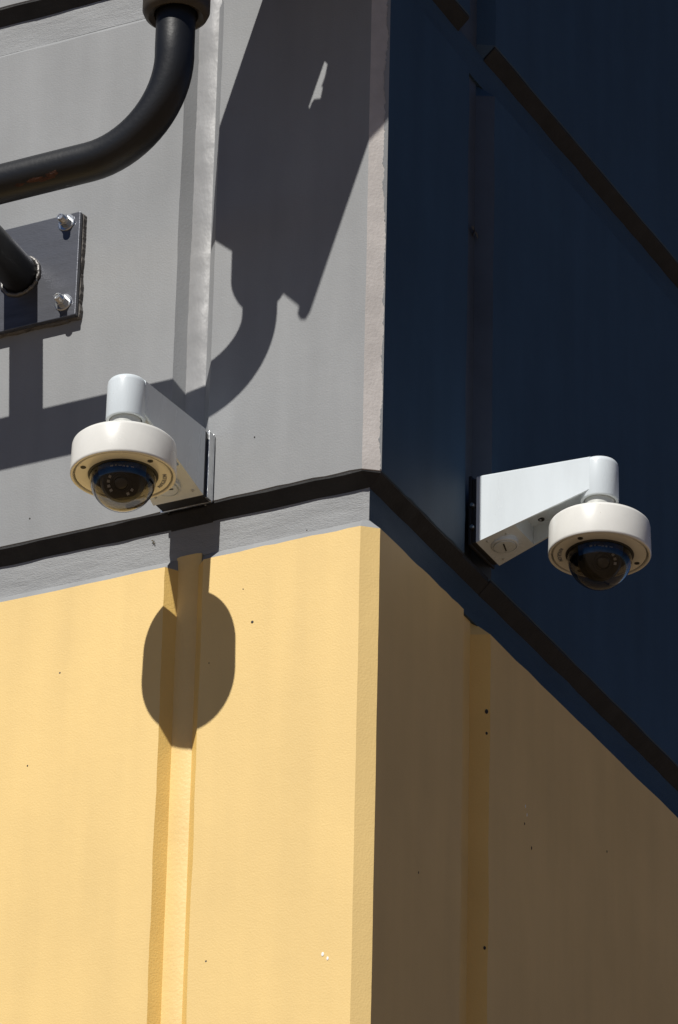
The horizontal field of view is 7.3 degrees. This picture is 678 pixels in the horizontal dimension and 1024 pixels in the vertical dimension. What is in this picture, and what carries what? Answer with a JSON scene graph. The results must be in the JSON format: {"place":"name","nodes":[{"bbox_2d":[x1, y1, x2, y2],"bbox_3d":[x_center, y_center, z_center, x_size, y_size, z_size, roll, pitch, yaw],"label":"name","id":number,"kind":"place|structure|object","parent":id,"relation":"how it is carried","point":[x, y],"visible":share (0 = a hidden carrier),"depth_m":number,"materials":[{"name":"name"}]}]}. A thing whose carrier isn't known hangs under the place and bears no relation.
{"place":"outdoors","nodes":[
{"label":"outdoors","id":0,"kind":"place"},
{"bbox_2d":[0,0,677,1023],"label":"building","id":1,"kind":"structure","parent":0,"point":[318,710],"depth_m":8.14,"materials":[{"name":"concrete"},{"name":"yellow paint"},{"name":"grey paint"}]},
{"bbox_2d":[0,3,195,338],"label":"gooseneck pipe","id":2,"kind":"object","parent":1,"relation":"attached to","point":[42,263],"visible":1,"depth_m":8.09,"materials":[{"name":"black paint"},{"name":"steel"},{"name":"zinc"}]},
{"bbox_2d":[142,0,210,29],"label":"floodlight","id":3,"kind":"object","parent":2,"relation":"attached to","point":[200,7],"visible":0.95,"depth_m":8.08,"materials":[{"name":"brown metal"}]},
{"bbox_2d":[70,374,214,513],"bbox_3d":[-0.290,-0.073,7.909,0.157,0.215,0.278,-12,-31,24],"label":"dome camera","id":4,"kind":"object","parent":1,"relation":"attached to","point":[143,444],"visible":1,"depth_m":7.84,"materials":[{"name":"white paint"}]},
{"bbox_2d":[472,226,477,238],"bbox_3d":[0.214,-0.446,8.480,0.005,0.019,0.025,-12,-31,24],"label":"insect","id":5,"kind":"object","parent":1,"relation":"attached to","point":[476,234],"visible":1,"depth_m":8.48,"materials":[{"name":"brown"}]},
{"bbox_2d":[468,456,650,590],"bbox_3d":[0.342,0.032,8.138,0.280,0.215,0.157,-12,-31,24],"label":"dome camera","id":6,"kind":"object","parent":1,"relation":"attached to","point":[586,524],"visible":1,"depth_m":8.13,"materials":[{"name":"white paint"}]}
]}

